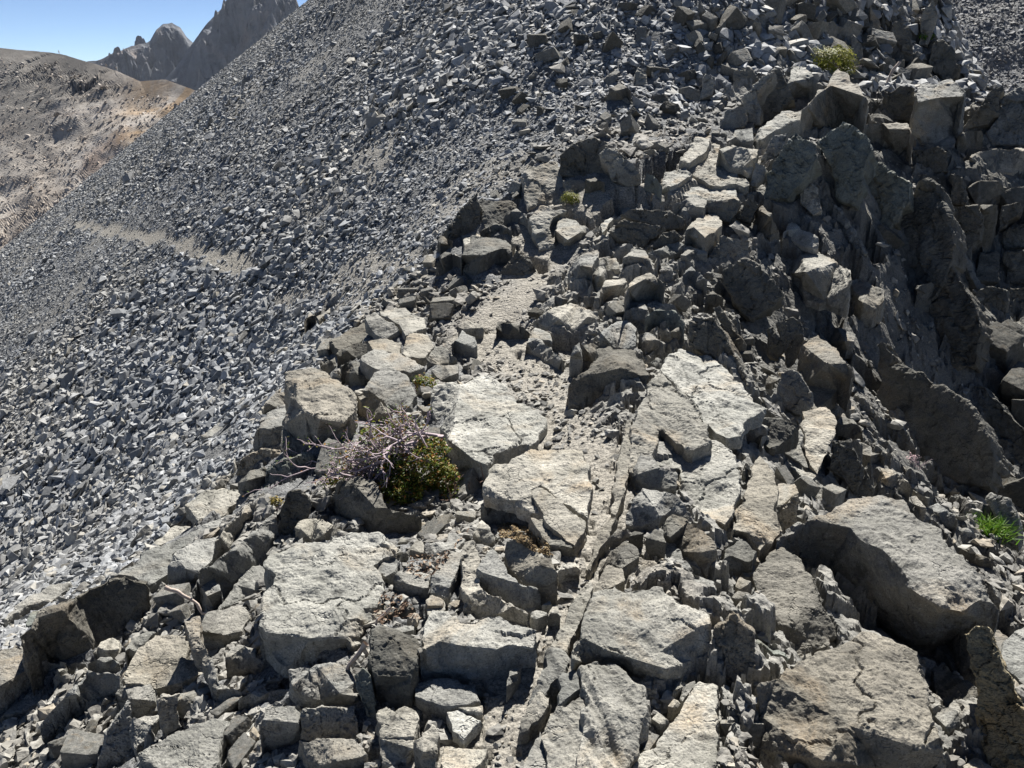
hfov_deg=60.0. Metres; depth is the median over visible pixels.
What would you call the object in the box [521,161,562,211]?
boulder
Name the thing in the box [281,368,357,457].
boulder
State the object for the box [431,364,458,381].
stone
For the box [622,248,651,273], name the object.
rock
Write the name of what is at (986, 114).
rock
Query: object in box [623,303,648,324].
rock
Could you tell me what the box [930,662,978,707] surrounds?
rock
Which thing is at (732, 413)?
rock slab
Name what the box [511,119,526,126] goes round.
stone
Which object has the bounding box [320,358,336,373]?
stone
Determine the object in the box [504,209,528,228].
stone
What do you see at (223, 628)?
rock
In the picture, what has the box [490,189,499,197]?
stone
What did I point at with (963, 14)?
scree
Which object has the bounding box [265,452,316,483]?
rock
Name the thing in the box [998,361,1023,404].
rock
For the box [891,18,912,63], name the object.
rock
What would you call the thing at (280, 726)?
rock
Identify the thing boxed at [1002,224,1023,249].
rock
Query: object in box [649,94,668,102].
stone
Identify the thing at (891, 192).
rock slab
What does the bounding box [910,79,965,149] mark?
boulder
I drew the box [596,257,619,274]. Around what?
stone
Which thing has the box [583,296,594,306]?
stone
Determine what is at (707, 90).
stone
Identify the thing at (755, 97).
rock slab
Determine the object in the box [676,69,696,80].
stone
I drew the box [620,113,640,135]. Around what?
stone
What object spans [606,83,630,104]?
rock
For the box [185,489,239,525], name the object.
rock slab
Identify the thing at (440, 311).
stone
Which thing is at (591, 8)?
stone
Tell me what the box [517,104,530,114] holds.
stone
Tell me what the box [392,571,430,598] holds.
rock
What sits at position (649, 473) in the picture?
rock
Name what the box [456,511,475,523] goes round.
stone
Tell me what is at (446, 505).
stone
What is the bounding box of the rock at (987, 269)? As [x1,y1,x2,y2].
[976,252,999,285]
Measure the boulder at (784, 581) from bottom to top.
0.158 m
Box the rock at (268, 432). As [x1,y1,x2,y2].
[253,407,285,451]
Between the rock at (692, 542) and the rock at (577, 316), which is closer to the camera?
the rock at (692, 542)
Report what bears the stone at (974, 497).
on the ground
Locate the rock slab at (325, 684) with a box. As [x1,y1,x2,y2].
[288,662,358,707]
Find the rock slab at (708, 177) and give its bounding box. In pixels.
[691,143,748,194]
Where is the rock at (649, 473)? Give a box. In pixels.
[630,453,677,494]
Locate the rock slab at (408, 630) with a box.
[394,625,415,634]
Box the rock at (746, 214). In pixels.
[736,199,759,223]
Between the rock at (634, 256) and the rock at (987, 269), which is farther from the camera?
the rock at (987, 269)
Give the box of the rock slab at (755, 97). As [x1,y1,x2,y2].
[742,71,776,127]
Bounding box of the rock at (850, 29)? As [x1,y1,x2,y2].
[836,17,863,40]
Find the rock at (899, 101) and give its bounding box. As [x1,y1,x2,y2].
[880,86,914,123]
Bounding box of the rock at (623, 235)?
[610,227,649,248]
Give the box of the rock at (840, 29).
[837,25,844,33]
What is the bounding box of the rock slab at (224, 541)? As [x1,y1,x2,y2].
[212,503,254,563]
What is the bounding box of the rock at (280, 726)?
[259,705,301,755]
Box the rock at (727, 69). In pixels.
[720,63,738,77]
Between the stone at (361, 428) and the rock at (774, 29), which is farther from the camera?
the rock at (774, 29)
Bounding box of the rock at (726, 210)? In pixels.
[706,198,741,224]
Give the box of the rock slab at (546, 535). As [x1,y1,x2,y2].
[529,518,573,556]
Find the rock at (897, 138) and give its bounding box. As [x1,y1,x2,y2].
[865,122,913,164]
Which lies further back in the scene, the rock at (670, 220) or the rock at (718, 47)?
the rock at (718, 47)
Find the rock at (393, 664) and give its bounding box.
[367,625,420,710]
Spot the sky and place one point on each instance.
(85, 30)
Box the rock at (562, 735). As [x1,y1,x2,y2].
[541,697,585,767]
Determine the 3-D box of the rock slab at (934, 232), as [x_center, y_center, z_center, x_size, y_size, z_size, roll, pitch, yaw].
[3.373,-1.129,7.071,0.517,0.987,0.746,0,20,0]
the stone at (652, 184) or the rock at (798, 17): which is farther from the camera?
the rock at (798, 17)
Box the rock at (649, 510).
[625,488,691,532]
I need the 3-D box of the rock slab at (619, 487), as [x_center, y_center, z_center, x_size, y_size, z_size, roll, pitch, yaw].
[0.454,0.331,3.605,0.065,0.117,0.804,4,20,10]
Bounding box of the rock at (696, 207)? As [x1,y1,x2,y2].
[672,197,706,220]
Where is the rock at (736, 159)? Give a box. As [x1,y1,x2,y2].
[716,145,758,178]
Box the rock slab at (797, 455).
[783,429,807,467]
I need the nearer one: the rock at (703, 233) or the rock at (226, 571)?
the rock at (226, 571)
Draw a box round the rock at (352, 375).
[340,361,369,386]
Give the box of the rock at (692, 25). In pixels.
[686,20,707,31]
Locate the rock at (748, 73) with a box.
[732,67,758,87]
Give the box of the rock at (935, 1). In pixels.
[923,0,937,5]
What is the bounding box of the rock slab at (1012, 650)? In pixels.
[1001,628,1023,684]
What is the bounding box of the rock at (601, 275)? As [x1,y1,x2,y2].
[593,267,613,292]
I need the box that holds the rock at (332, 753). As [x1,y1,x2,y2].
[298,738,367,767]
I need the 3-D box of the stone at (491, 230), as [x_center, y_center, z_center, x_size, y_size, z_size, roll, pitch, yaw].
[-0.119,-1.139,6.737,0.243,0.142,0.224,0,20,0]
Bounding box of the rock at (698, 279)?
[682,266,706,296]
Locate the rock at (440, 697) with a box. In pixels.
[414,678,479,718]
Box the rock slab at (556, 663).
[527,647,569,706]
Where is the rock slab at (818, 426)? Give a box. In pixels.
[800,407,836,473]
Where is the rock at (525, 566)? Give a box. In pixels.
[504,536,557,604]
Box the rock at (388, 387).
[363,367,417,412]
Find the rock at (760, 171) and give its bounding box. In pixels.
[750,163,767,187]
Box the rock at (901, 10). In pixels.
[898,5,905,18]
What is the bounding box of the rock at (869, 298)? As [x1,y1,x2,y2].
[850,279,884,327]
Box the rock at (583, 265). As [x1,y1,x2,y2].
[567,250,599,290]
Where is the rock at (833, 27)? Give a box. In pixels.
[827,21,838,37]
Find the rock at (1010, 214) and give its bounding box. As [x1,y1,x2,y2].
[999,202,1022,231]
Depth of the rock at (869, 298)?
6.27 m
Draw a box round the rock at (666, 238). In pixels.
[647,230,681,249]
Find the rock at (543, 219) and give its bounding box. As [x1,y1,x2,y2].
[528,205,566,251]
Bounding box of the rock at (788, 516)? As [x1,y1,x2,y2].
[779,494,798,529]
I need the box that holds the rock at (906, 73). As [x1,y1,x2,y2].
[896,67,911,79]
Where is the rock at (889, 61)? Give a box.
[884,57,895,66]
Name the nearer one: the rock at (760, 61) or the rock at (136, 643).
the rock at (136, 643)
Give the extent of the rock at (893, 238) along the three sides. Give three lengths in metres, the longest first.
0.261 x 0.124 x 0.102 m
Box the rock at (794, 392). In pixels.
[777,369,813,416]
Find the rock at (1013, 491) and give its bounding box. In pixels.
[998,477,1023,508]
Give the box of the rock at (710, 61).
[706,56,714,68]
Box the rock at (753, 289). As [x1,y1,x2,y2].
[722,257,783,321]
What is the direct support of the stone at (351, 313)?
on the ground
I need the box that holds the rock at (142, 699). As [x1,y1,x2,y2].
[115,684,158,718]
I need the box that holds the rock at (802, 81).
[787,66,817,102]
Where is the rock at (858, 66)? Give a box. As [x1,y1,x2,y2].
[849,58,861,70]
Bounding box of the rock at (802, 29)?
[791,21,813,39]
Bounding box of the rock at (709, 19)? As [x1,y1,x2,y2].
[701,11,717,31]
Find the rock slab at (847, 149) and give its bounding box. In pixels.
[815,122,878,210]
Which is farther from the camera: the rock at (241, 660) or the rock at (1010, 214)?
the rock at (1010, 214)
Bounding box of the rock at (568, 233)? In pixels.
[554,218,589,251]
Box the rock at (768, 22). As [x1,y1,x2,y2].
[765,18,775,25]
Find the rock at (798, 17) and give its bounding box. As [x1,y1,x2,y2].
[788,14,806,24]
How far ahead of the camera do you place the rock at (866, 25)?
10.06 m
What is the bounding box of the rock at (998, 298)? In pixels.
[972,286,1009,318]
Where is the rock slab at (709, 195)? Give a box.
[682,186,738,202]
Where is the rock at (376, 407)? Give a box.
[357,395,392,421]
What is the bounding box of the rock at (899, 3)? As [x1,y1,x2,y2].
[895,0,902,6]
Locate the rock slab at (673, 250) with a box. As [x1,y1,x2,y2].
[647,241,707,261]
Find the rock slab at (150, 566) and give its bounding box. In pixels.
[110,515,228,592]
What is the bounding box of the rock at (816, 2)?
[812,0,820,6]
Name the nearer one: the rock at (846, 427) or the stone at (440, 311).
the rock at (846, 427)
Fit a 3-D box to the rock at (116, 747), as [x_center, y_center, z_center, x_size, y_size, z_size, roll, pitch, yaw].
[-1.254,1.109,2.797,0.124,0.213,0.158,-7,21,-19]
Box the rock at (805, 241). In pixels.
[782,222,818,253]
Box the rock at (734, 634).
[713,612,755,686]
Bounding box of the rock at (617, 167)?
[599,147,640,186]
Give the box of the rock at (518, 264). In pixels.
[501,251,535,275]
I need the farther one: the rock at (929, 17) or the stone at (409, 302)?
the rock at (929, 17)
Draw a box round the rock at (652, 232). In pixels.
[615,219,665,242]
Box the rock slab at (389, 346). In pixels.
[367,339,401,353]
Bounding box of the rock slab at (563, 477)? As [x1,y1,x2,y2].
[482,449,592,534]
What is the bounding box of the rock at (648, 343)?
[637,332,665,358]
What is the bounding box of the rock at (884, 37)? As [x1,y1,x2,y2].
[868,28,896,47]
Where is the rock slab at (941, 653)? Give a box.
[932,644,954,672]
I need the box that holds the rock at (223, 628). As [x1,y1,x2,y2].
[202,606,251,648]
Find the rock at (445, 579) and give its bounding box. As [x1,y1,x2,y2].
[430,550,460,605]
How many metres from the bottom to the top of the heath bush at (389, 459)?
0.613 m
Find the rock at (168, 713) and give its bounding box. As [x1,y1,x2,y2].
[156,693,181,738]
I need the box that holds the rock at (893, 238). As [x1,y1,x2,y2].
[877,224,904,250]
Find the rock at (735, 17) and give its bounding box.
[717,5,746,31]
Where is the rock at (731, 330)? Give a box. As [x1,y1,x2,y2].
[713,306,746,352]
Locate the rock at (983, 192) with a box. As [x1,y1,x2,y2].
[968,181,1004,208]
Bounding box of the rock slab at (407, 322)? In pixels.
[379,308,426,340]
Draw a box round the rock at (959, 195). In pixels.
[948,173,969,206]
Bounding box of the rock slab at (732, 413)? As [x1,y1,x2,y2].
[656,349,765,448]
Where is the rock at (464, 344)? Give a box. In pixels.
[451,330,477,357]
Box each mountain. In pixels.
[87,23,192,80]
[165,0,298,90]
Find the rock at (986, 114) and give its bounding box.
[963,83,1004,129]
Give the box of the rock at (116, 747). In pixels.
[96,700,132,767]
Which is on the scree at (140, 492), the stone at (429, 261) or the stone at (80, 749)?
the stone at (429, 261)
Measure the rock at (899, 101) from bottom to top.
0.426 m
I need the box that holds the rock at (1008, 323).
[1001,319,1022,332]
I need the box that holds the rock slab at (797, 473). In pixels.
[788,461,815,482]
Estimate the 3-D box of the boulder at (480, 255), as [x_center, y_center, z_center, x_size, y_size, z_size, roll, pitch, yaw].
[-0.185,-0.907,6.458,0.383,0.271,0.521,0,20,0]
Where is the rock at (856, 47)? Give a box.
[850,34,862,59]
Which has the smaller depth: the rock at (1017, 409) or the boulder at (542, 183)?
the rock at (1017, 409)
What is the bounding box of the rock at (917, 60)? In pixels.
[913,58,925,63]
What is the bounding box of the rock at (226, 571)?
[197,514,278,601]
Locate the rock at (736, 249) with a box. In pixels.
[709,235,750,263]
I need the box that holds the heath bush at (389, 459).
[242,400,484,504]
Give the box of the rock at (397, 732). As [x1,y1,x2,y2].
[375,706,419,767]
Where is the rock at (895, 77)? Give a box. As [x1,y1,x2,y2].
[891,73,902,80]
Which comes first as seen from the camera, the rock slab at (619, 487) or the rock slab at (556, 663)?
the rock slab at (556, 663)
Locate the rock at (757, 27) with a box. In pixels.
[752,22,761,36]
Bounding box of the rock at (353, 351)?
[336,342,367,368]
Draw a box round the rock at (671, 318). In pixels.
[644,309,684,340]
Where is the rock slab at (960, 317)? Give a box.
[929,266,993,373]
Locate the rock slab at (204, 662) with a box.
[184,616,241,703]
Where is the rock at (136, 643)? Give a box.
[125,631,156,666]
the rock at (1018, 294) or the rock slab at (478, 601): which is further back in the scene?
the rock at (1018, 294)
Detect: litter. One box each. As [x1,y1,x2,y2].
[374,593,418,623]
[403,524,472,578]
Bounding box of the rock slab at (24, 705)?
[0,687,53,723]
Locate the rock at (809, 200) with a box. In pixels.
[800,183,822,215]
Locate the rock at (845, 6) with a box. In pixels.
[826,0,857,13]
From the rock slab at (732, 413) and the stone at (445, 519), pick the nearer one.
the stone at (445, 519)
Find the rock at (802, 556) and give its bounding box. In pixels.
[799,552,821,568]
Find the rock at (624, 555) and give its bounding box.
[598,541,639,580]
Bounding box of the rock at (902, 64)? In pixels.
[898,59,904,67]
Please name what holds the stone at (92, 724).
on the rubble
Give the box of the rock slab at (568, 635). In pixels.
[549,582,593,655]
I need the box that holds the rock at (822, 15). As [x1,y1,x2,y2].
[815,9,826,21]
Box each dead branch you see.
[164,585,206,614]
[886,61,900,82]
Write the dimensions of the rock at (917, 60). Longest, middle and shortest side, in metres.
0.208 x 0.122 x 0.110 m
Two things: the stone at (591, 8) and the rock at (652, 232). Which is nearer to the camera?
the rock at (652, 232)
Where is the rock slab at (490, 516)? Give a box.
[480,503,528,524]
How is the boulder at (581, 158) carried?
on the ground
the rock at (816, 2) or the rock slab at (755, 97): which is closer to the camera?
the rock slab at (755, 97)
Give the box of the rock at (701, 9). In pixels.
[698,0,704,18]
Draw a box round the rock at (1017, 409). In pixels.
[1011,399,1023,427]
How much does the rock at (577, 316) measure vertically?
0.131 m
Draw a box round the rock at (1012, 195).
[1000,186,1023,211]
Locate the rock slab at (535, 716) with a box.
[517,692,550,744]
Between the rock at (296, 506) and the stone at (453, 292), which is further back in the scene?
the stone at (453, 292)
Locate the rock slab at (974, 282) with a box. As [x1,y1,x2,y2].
[965,253,983,301]
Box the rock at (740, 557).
[722,541,756,576]
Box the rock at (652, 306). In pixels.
[647,301,682,318]
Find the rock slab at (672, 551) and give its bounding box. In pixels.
[659,545,716,590]
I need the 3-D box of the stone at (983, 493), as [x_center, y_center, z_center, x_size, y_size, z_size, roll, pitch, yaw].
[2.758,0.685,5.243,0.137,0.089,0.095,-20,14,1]
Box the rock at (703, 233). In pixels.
[684,214,721,253]
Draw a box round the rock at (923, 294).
[914,283,934,311]
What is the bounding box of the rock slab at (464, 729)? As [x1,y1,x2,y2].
[446,710,481,748]
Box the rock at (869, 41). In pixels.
[861,34,880,50]
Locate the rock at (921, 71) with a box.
[906,63,932,80]
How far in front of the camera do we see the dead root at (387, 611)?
2.75 m
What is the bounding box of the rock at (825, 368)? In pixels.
[797,335,853,413]
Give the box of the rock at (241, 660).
[225,644,269,676]
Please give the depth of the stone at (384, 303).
6.38 m
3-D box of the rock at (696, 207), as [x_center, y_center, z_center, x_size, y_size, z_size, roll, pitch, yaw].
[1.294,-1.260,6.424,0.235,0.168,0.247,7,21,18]
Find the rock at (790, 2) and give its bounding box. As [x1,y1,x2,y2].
[786,0,796,5]
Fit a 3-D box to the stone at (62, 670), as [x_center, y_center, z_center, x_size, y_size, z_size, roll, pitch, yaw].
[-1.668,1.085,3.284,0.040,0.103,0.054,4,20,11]
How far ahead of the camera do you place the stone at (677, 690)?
2.44 m
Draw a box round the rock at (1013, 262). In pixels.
[1002,250,1023,284]
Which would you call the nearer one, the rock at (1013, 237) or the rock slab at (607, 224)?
the rock slab at (607, 224)
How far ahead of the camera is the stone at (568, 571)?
2.89 m
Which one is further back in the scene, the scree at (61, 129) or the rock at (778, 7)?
the scree at (61, 129)
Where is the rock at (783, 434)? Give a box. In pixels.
[746,417,799,455]
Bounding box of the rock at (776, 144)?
[760,133,787,161]
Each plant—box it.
[263,496,284,509]
[559,191,580,204]
[810,44,863,74]
[907,452,932,469]
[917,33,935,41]
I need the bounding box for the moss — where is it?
[497,522,553,555]
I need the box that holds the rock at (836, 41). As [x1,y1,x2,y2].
[824,36,850,53]
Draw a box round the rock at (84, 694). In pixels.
[40,670,122,744]
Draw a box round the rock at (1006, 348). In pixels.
[989,321,1023,372]
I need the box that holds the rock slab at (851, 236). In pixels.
[812,182,867,256]
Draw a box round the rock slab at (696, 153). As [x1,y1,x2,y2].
[679,135,711,169]
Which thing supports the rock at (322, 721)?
on the ground
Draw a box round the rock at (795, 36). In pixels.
[784,31,798,39]
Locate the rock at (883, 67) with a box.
[877,63,888,73]
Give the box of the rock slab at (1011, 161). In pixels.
[969,146,1023,175]
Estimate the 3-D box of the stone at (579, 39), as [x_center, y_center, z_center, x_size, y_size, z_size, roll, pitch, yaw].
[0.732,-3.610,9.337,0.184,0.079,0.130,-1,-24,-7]
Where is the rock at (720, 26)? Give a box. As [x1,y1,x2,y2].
[714,19,725,39]
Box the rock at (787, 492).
[776,483,798,519]
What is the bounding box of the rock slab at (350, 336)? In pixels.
[329,323,366,355]
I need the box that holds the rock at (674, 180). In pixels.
[661,167,691,192]
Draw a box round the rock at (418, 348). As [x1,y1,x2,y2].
[402,333,434,365]
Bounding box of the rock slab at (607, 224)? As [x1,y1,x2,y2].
[600,207,635,234]
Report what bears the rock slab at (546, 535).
on the ground
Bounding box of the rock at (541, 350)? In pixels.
[525,338,565,371]
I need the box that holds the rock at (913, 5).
[903,0,919,15]
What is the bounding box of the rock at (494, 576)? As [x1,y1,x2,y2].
[475,549,540,620]
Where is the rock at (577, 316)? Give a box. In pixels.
[533,303,599,331]
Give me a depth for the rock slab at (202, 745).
2.48 m
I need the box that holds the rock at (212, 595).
[192,579,223,613]
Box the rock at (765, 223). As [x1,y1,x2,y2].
[753,204,779,241]
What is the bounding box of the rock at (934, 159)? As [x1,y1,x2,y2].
[912,146,947,174]
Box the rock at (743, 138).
[729,128,753,148]
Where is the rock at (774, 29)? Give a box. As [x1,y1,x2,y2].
[766,25,783,39]
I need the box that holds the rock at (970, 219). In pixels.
[954,204,984,250]
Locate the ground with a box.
[0,0,1023,767]
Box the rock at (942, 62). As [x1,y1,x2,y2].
[929,39,960,80]
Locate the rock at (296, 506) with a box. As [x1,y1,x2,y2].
[278,489,311,535]
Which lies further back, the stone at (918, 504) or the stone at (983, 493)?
the stone at (983, 493)
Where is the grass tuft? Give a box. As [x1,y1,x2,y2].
[966,511,1023,544]
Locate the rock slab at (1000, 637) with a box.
[995,630,1007,650]
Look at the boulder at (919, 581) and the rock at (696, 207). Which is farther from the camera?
the rock at (696, 207)
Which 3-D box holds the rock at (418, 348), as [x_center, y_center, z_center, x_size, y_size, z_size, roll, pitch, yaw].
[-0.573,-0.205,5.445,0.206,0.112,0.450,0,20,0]
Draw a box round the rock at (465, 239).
[462,233,479,245]
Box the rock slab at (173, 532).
[154,526,189,545]
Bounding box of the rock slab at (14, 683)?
[0,644,58,714]
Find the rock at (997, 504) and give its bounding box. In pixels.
[985,492,1023,551]
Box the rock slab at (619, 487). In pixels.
[610,419,632,518]
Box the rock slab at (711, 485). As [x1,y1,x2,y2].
[656,440,741,531]
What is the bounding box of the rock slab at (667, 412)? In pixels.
[628,372,711,480]
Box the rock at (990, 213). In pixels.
[972,204,997,253]
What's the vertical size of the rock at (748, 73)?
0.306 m
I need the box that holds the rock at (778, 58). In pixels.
[775,54,783,66]
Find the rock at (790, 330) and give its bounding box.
[776,317,803,367]
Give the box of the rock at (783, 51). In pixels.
[776,46,786,57]
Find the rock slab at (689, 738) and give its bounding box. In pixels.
[632,682,719,767]
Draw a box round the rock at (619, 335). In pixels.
[597,320,636,349]
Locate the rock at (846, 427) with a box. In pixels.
[835,413,863,442]
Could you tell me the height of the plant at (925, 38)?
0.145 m
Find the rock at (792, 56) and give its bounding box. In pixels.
[787,49,800,62]
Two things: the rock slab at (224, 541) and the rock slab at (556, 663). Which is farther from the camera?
the rock slab at (224, 541)
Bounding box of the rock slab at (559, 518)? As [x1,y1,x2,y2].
[531,488,586,557]
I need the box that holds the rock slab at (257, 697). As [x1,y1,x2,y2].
[238,687,286,710]
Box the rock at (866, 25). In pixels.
[862,18,869,30]
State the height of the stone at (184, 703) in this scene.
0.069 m
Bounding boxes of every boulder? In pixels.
[20,576,150,695]
[124,635,201,697]
[167,538,217,584]
[258,532,397,677]
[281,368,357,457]
[332,476,421,533]
[417,610,538,684]
[430,375,547,482]
[460,235,512,284]
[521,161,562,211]
[559,137,607,177]
[566,346,649,409]
[570,586,711,681]
[575,661,649,767]
[624,273,664,319]
[687,316,749,385]
[752,547,836,658]
[756,631,946,767]
[761,68,795,124]
[776,495,999,686]
[781,251,851,317]
[800,69,868,137]
[877,342,1013,494]
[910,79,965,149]
[965,626,1023,767]
[973,385,1023,470]
[985,86,1023,146]
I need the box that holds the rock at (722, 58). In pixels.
[716,50,726,65]
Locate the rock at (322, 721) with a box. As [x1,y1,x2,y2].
[300,705,359,741]
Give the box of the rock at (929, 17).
[918,1,937,47]
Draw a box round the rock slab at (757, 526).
[731,456,781,560]
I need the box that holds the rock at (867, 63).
[858,58,878,67]
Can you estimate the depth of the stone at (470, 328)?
5.47 m
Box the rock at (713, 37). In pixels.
[708,32,717,43]
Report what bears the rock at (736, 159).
on the ground
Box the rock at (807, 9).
[795,2,815,21]
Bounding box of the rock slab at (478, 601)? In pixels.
[459,540,527,626]
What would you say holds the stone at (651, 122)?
on the ground
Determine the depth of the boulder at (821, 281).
6.03 m
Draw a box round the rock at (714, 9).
[711,7,718,11]
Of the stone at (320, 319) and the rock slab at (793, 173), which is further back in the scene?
the stone at (320, 319)
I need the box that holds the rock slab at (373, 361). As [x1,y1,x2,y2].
[360,349,424,379]
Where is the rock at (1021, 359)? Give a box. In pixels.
[1018,345,1023,362]
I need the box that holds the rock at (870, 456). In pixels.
[860,442,884,467]
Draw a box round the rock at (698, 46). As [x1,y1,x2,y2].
[693,38,704,53]
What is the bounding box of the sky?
[0,0,306,61]
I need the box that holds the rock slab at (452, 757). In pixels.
[440,746,487,767]
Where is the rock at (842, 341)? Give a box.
[819,325,855,359]
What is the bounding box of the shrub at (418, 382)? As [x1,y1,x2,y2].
[411,372,440,392]
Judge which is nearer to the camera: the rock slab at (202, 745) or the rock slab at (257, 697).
the rock slab at (202, 745)
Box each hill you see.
[0,48,194,248]
[953,0,1023,92]
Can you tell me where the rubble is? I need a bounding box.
[0,0,1023,767]
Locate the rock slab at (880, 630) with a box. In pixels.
[859,622,903,644]
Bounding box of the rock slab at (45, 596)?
[4,581,72,627]
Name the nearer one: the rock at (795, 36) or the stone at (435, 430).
the stone at (435, 430)
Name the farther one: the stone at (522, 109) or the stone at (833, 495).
the stone at (522, 109)
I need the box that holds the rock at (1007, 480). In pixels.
[1001,477,1017,484]
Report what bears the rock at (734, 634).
on the ground
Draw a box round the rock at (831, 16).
[827,11,837,21]
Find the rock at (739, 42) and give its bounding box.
[734,36,742,45]
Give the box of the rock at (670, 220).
[620,208,684,231]
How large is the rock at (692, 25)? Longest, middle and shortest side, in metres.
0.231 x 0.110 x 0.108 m
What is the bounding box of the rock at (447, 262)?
[435,252,460,276]
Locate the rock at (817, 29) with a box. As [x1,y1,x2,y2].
[807,21,828,39]
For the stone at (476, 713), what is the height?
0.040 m
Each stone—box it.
[26,611,37,627]
[47,735,66,758]
[53,662,68,688]
[60,729,103,767]
[67,663,86,675]
[86,719,97,731]
[88,657,120,673]
[93,638,121,660]
[129,715,159,756]
[153,583,191,608]
[167,603,190,622]
[177,690,209,720]
[201,423,222,440]
[210,694,241,717]
[224,715,252,745]
[226,732,255,767]
[236,448,280,475]
[238,466,265,497]
[261,392,284,414]
[295,518,341,542]
[304,312,315,332]
[315,438,343,475]
[316,308,330,324]
[317,338,332,356]
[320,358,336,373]
[346,305,360,317]
[354,668,376,719]
[359,425,366,431]
[377,558,400,585]
[381,299,393,306]
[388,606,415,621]
[398,288,416,298]
[398,538,407,544]
[399,296,417,308]
[400,540,427,562]
[401,264,417,273]
[409,427,440,438]
[413,724,439,767]
[416,405,430,415]
[416,517,445,538]
[419,249,433,261]
[421,287,433,297]
[422,255,435,268]
[423,296,431,304]
[424,533,465,559]
[425,595,443,616]
[427,347,456,368]
[427,597,445,618]
[429,302,453,322]
[431,296,455,307]
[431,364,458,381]
[437,236,452,254]
[437,513,454,523]
[439,502,452,510]
[448,276,463,290]
[449,286,469,297]
[453,467,481,496]
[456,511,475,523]
[458,319,483,338]
[458,706,483,722]
[469,359,483,373]
[473,520,494,547]
[480,223,511,237]
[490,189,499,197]
[496,60,503,67]
[496,322,529,340]
[498,86,517,98]
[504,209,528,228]
[506,667,520,702]
[507,181,521,192]
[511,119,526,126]
[512,92,530,103]
[512,191,520,198]
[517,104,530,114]
[527,33,547,49]
[527,307,543,318]
[528,71,537,79]
[530,610,547,630]
[531,328,551,346]
[534,47,560,62]
[536,106,543,116]
[541,601,551,617]
[547,275,558,284]
[548,607,559,628]
[554,296,567,306]
[555,78,567,87]
[555,125,561,134]
[557,670,579,705]
[558,17,573,32]
[558,563,579,584]
[561,57,569,65]
[567,298,576,304]
[568,9,578,14]
[569,342,582,377]
[574,34,589,46]
[575,105,588,111]
[575,117,585,123]
[582,341,599,368]
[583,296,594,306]
[585,177,604,192]
[585,517,617,579]
[586,4,595,11]
[590,239,599,247]
[592,31,602,38]
[592,227,599,234]
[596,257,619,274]
[600,111,611,122]
[600,278,627,301]
[601,31,622,52]
[603,71,619,84]
[605,300,623,316]
[610,529,625,547]
[617,2,637,11]
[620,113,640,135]
[622,98,632,104]
[627,107,639,117]
[628,531,643,547]
[630,557,656,573]
[635,5,655,16]
[635,67,646,84]
[636,26,646,41]
[642,734,659,751]
[643,173,661,202]
[644,113,658,129]
[644,149,655,155]
[646,66,669,77]
[646,529,665,563]
[648,358,663,369]
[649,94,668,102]
[651,712,668,736]
[656,142,669,153]
[657,42,678,59]
[660,101,680,114]
[660,258,668,266]
[660,327,685,349]
[667,699,680,721]
[668,294,690,312]
[670,281,684,296]
[672,6,694,25]
[672,681,685,700]
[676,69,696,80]
[678,86,699,100]
[679,681,695,708]
[680,250,698,261]
[699,74,714,99]
[704,272,721,280]
[704,291,722,312]
[711,131,719,135]
[720,716,764,745]
[731,591,750,606]
[735,577,751,594]
[738,351,753,361]
[743,337,755,345]
[756,639,789,663]
[760,366,776,375]
[764,376,776,388]
[767,327,783,361]
[774,465,793,483]
[794,476,820,498]
[822,484,845,510]
[856,470,873,496]
[910,496,925,519]
[912,490,929,507]
[928,503,958,529]
[931,705,961,736]
[957,131,982,152]
[959,548,993,569]
[962,527,975,538]
[963,757,992,767]
[964,489,989,499]
[968,492,987,504]
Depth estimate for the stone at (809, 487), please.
3.90 m
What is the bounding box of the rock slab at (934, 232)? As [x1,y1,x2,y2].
[901,177,966,301]
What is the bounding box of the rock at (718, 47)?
[713,42,724,53]
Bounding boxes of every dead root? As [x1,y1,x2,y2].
[346,641,368,669]
[373,606,391,628]
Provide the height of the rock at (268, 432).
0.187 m
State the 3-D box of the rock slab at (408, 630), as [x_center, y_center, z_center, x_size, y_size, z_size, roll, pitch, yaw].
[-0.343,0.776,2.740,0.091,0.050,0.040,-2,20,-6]
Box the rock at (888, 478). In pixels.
[865,464,910,502]
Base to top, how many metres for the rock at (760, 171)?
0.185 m
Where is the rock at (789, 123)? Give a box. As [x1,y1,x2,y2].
[753,111,801,148]
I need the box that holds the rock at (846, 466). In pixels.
[826,439,863,493]
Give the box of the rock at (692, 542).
[661,515,716,578]
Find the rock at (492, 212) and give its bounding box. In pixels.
[479,198,518,227]
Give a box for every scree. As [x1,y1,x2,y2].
[0,0,1006,649]
[0,50,177,245]
[950,0,1023,91]
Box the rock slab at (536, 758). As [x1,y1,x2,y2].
[523,732,545,767]
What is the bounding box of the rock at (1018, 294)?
[1007,287,1023,310]
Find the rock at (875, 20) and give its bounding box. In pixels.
[866,6,880,33]
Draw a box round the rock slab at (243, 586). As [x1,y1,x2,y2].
[218,565,264,609]
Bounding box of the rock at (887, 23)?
[884,18,889,26]
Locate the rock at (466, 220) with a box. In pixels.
[442,193,480,240]
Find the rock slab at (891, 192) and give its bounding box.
[868,161,913,229]
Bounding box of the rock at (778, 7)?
[765,0,786,24]
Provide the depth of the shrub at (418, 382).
4.77 m
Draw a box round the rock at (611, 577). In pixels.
[592,565,624,594]
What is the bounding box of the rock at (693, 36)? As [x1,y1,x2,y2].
[685,30,704,43]
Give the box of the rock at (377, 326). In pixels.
[365,312,399,339]
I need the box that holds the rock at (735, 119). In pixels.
[720,108,747,128]
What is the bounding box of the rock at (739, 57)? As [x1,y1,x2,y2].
[727,48,752,65]
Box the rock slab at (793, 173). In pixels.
[763,133,821,202]
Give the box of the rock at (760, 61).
[756,58,764,65]
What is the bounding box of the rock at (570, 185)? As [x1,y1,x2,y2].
[563,179,584,192]
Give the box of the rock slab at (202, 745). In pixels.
[137,719,230,767]

